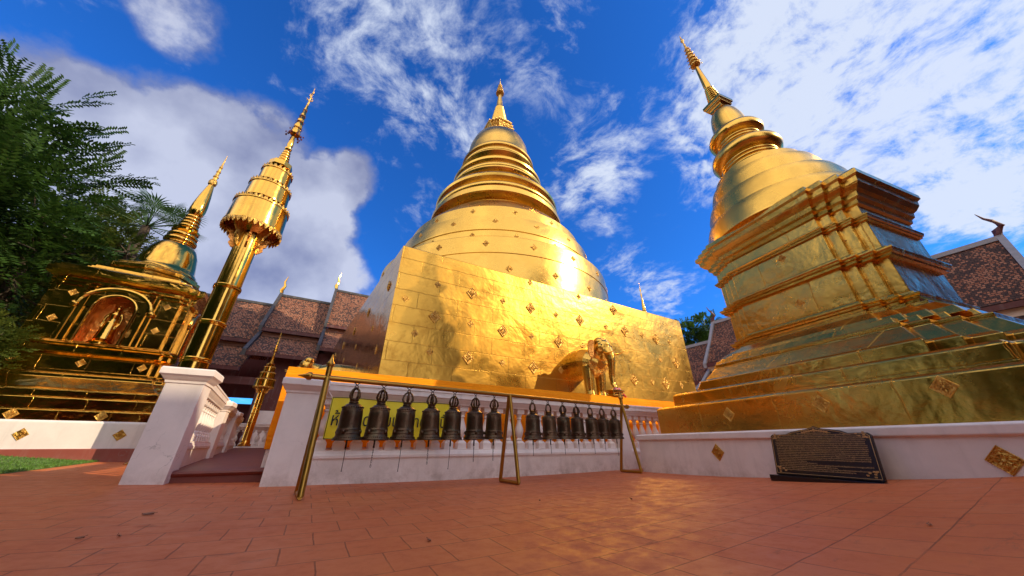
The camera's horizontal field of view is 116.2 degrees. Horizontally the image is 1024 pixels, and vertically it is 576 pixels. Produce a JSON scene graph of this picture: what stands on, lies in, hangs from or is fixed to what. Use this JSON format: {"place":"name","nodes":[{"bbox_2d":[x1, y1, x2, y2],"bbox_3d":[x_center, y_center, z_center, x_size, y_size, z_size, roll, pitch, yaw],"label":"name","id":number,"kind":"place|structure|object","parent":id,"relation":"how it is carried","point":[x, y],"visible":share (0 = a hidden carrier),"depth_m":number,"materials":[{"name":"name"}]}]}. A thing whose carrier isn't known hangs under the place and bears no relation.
{"place":"outdoors","nodes":[
{"label":"outdoors","id":0,"kind":"place"},
{"bbox_2d":[0,454,96,473],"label":"lawn","id":1,"kind":"structure","parent":0,"point":[17,460],"depth_m":4.58,"materials":[{"name":"plant"}]},
{"bbox_2d":[0,308,46,369],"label":"bush","id":2,"kind":"object","parent":1,"relation":"on","point":[10,334],"visible":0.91,"depth_m":6.09,"materials":[{"name":"green plant"}]},
{"bbox_2d":[0,462,1023,575],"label":"plaza","id":3,"kind":"structure","parent":0,"point":[601,523],"depth_m":1.74,"materials":[{"name":"tile"}]},
{"bbox_2d":[0,215,97,326],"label":"tree","id":4,"kind":"object","parent":3,"relation":"on","point":[23,295],"visible":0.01,"depth_m":11.05,"materials":[{"name":"green plant"}]},
{"bbox_2d":[0,182,158,331],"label":"tree","id":5,"kind":"object","parent":3,"relation":"on","point":[130,233],"visible":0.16,"depth_m":10.57,"materials":[{"name":"green plant"}]},
{"bbox_2d":[0,38,160,330],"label":"tree","id":6,"kind":"object","parent":3,"relation":"on","point":[29,234],"visible":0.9,"depth_m":8.46,"materials":[{"name":"green plant"}]},
{"bbox_2d":[0,156,227,461],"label":"stupa","id":7,"kind":"object","parent":3,"relation":"on","point":[68,392],"visible":0.84,"depth_m":6.78,"materials":[{"name":"gold metal"}]},
{"bbox_2d":[85,306,123,344],"bbox_3d":[-9.118,0.832,7.239,0.400,0.974,0.400,17,-31,-31],"label":"buddha statue","id":8,"kind":"object","parent":7,"relation":"in","point":[105,333],"visible":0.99,"depth_m":7.15,"materials":[{"name":"gold metal"}]},
{"bbox_2d":[69,188,208,259],"bbox_3d":[-13.103,0.506,10.000,3.250,9.199,3.443,14,-29,-27],"label":"palm tree","id":9,"kind":"object","parent":3,"relation":"on","point":[146,227],"visible":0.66,"depth_m":11.28,"materials":[{"name":"green plant"}]},
{"bbox_2d":[169,448,265,482],"bbox_3d":[-5.943,3.842,6.978,1.029,0.540,9.185,17,-31,-31],"label":"landing","id":10,"kind":"object","parent":3,"relation":"on","point":[235,465],"visible":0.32,"depth_m":3.82,"materials":[{"name":"red tile"}]},
{"bbox_2d":[118,366,243,484],"bbox_3d":[-6.206,3.201,6.704,0.512,1.450,8.864,16,-31,-30],"label":"balustrade","id":11,"kind":"object","parent":10,"relation":"on","point":[196,415],"visible":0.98,"depth_m":3.65,"materials":[{"name":"white paint"}]},
{"bbox_2d":[237,332,281,445],"bbox_3d":[-8.489,3.306,10.924,0.601,3.795,0.602,14,-29,-27],"label":"ceremonial umbrella","id":12,"kind":"object","parent":10,"relation":"on","point":[264,383],"visible":1,"depth_m":10.70,"materials":[{"name":"gold metal"}]},
{"bbox_2d":[122,89,314,464],"bbox_3d":[-6.341,-1.614,7.900,1.202,10.750,1.204,14,-29,-27],"label":"ceremonial umbrella","id":13,"kind":"object","parent":3,"relation":"on","point":[254,220],"visible":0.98,"depth_m":7.45,"materials":[{"name":"gold metal"}]},
{"bbox_2d":[233,423,269,447],"bbox_3d":[-9.075,5.123,10.429,1.900,1.275,0.350,14,-29,-27],"label":"balustrade","id":14,"kind":"object","parent":3,"relation":"on","point":[259,428],"visible":0.26,"depth_m":10.69,"materials":[{"name":"white paint"}]},
{"bbox_2d":[207,273,368,445],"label":"temple hall","id":15,"kind":"structure","parent":3,"relation":"on","point":[252,333],"depth_m":18.41,"materials":[{"name":"brown tile"}]},
{"bbox_2d":[259,377,660,486],"bbox_3d":[0.602,2.664,5.530,8.020,1.380,0.510,14,-29,-27],"label":"balustrade","id":16,"kind":"object","parent":3,"relation":"on","point":[282,467],"visible":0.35,"depth_m":4.46,"materials":[{"name":"white paint"}]},
{"bbox_2d":[316,392,452,443],"bbox_3d":[-1.606,1.758,4.290,1.679,0.617,0.089,14,-29,-27],"label":"banner","id":17,"kind":"object","parent":16,"relation":"attached to","point":[335,409],"visible":0.23,"depth_m":4.21,"materials":[{"name":"yellow plastic"}]},
{"bbox_2d":[294,355,642,499],"bbox_3d":[0.015,1.887,4.338,5.242,1.322,0.507,17,-31,-30],"label":"bell frame","id":18,"kind":"object","parent":3,"relation":"on","point":[302,480],"visible":0.97,"depth_m":3.91,"materials":[{"name":"gold metal"}]},
{"bbox_2d":[331,383,363,471],"bbox_3d":[-1.681,1.406,3.307,0.283,0.869,0.283,19,-32,-35],"label":"temple bell","id":19,"kind":"object","parent":18,"relation":"hanging from","point":[349,423],"visible":1,"depth_m":3.25,"materials":[{"name":"brown metal"}]},
{"bbox_2d":[362,385,390,464],"bbox_3d":[-1.451,1.460,3.445,0.281,0.842,0.281,10,-30,-20],"label":"temple bell","id":20,"kind":"object","parent":18,"relation":"hanging from","point":[376,429],"visible":1,"depth_m":3.38,"materials":[{"name":"brown metal"}]},
{"bbox_2d":[389,386,415,471],"bbox_3d":[-1.212,1.552,3.581,0.279,0.886,0.279,1,-28,-2],"label":"temple bell","id":21,"kind":"object","parent":18,"relation":"hanging from","point":[403,428],"visible":0.99,"depth_m":3.53,"materials":[{"name":"brown metal"}]},
{"bbox_2d":[417,390,440,463],"bbox_3d":[-0.964,1.605,3.749,0.276,0.829,0.276,1,-26,-5],"label":"temple bell","id":22,"kind":"object","parent":18,"relation":"hanging from","point":[429,426],"visible":1,"depth_m":3.68,"materials":[{"name":"brown metal"}]},
{"bbox_2d":[441,392,461,464],"bbox_3d":[-0.735,1.702,3.884,0.274,0.882,0.274,4,-27,-6],"label":"temple bell","id":23,"kind":"object","parent":18,"relation":"hanging from","point":[451,429],"visible":0.95,"depth_m":3.83,"materials":[{"name":"brown metal"}]},
{"bbox_2d":[463,393,484,461],"bbox_3d":[-0.475,1.746,4.046,0.272,0.816,0.272,-17,-31,29],"label":"temple bell","id":24,"kind":"object","parent":18,"relation":"hanging from","point":[474,431],"visible":1,"depth_m":3.98,"materials":[{"name":"brown metal"}]},
{"bbox_2d":[484,395,502,459],"bbox_3d":[-0.242,1.819,4.200,0.270,0.810,0.270,-15,-29,28],"label":"temple bell","id":25,"kind":"object","parent":18,"relation":"hanging from","point":[493,430],"visible":0.96,"depth_m":4.14,"materials":[{"name":"brown metal"}]},
{"bbox_2d":[524,399,542,455],"bbox_3d":[0.296,1.954,4.524,0.268,0.763,0.268,9,-29,-15],"label":"temple bell","id":26,"kind":"object","parent":18,"relation":"hanging from","point":[533,432],"visible":1,"depth_m":4.45,"materials":[{"name":"brown metal"}]},
{"bbox_2d":[542,401,559,453],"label":"temple bell","id":27,"kind":"object","parent":18,"relation":"hanging from","point":[550,432],"visible":0.96,"depth_m":4.61,"materials":[{"name":"brown metal"}]},
{"bbox_2d":[557,402,572,453],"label":"temple bell","id":28,"kind":"object","parent":18,"relation":"hanging from","point":[563,427],"visible":0.93,"depth_m":4.77,"materials":[{"name":"brown metal"}]},
{"bbox_2d":[570,403,586,451],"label":"temple bell","id":29,"kind":"object","parent":18,"relation":"hanging from","point":[577,429],"visible":0.87,"depth_m":4.91,"materials":[{"name":"brown metal"}]},
{"bbox_2d":[585,404,601,453],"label":"temple bell","id":30,"kind":"object","parent":18,"relation":"hanging from","point":[592,429],"visible":0.97,"depth_m":5.05,"materials":[{"name":"brown metal"}]},
{"bbox_2d":[597,406,612,447],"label":"temple bell","id":31,"kind":"object","parent":18,"relation":"hanging from","point":[603,425],"visible":0.87,"depth_m":5.21,"materials":[{"name":"brown metal"}]},
{"bbox_2d":[609,409,623,455],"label":"temple bell","id":32,"kind":"object","parent":18,"relation":"hanging from","point":[615,427],"visible":0.89,"depth_m":5.36,"materials":[{"name":"brown metal"}]},
{"bbox_2d":[260,80,695,467],"bbox_3d":[-1.321,-4.081,16.901,14.106,23.500,13.500,14,-29,-27],"label":"stupa","id":33,"kind":"object","parent":3,"relation":"on","point":[491,274],"visible":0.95,"depth_m":9.68,"materials":[{"name":"gold metal"}]},
{"bbox_2d":[284,357,345,371],"bbox_3d":[-6.163,2.981,10.007,1.806,1.499,0.816,14,-29,-27],"label":"elephant statue","id":34,"kind":"object","parent":33,"relation":"on","point":[308,362],"visible":0.21,"depth_m":10.00,"materials":[{"name":"gold metal"}]},
{"bbox_2d":[264,366,674,448],"bbox_3d":[-1.227,5.487,12.261,14.400,1.057,13.581,14,-29,-27],"label":"orange cloth","id":35,"kind":"object","parent":33,"relation":"attached to","point":[294,372],"visible":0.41,"depth_m":5.61,"materials":[{"name":"orange fabric"}]},
{"bbox_2d":[605,389,623,396],"bbox_3d":[2.416,2.480,7.488,0.380,0.140,0.260,14,-29,-27],"label":"offering pedestal","id":36,"kind":"object","parent":35,"relation":"on","point":[613,392],"visible":0.91,"depth_m":7.41,"materials":[{"name":"gold metal"}]},
{"bbox_2d":[565,337,623,395],"bbox_3d":[2.135,2.103,8.214,0.816,1.499,1.806,14,-29,-27],"label":"elephant statue","id":37,"kind":"object","parent":33,"relation":"on","point":[588,365],"visible":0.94,"depth_m":8.06,"materials":[{"name":"gold metal"}]},
{"bbox_2d":[639,285,646,311],"bbox_3d":[13.902,6.686,31.379,5.200,16.500,5.200,14,-29,-27],"label":"stupa","id":38,"kind":"object","parent":3,"relation":"on","point":[643,306],"visible":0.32,"depth_m":33.75,"materials":[{"name":"gold metal"}]},
{"bbox_2d":[769,426,888,483],"bbox_3d":[3.034,1.639,3.136,0.197,0.519,0.991,9,-28,-18],"label":"sign board","id":39,"kind":"object","parent":3,"relation":"on","point":[815,454],"visible":1,"depth_m":3.09,"materials":[{"name":"black stone"}]},
{"bbox_2d":[636,36,1023,479],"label":"stupa","id":40,"kind":"object","parent":3,"relation":"on","point":[847,309],"visible":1,"depth_m":4.44,"materials":[{"name":"gold metal"}]},
{"bbox_2d":[0,0,1023,403],"label":"sky","id":41,"kind":"structure","parent":0,"point":[923,98],"materials":[{"name":"blue"}]},
{"bbox_2d":[685,214,1023,390],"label":"temple hall","id":42,"kind":"structure","parent":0,"point":[986,275],"depth_m":12.48,"materials":[{"name":"tile"}]},
{"bbox_3d":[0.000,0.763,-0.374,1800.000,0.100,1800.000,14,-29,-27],"label":"ground","id":43,"kind":"structure","parent":0,"visible":0},
{"bbox_2d":[675,309,721,345],"bbox_3d":[19.782,8.762,31.762,6.074,13.600,7.071,14,-29,-27],"label":"tree","id":44,"kind":"object","parent":43,"relation":"on","point":[696,334],"visible":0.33,"depth_m":33.08,"materials":[{"name":"green plant"}]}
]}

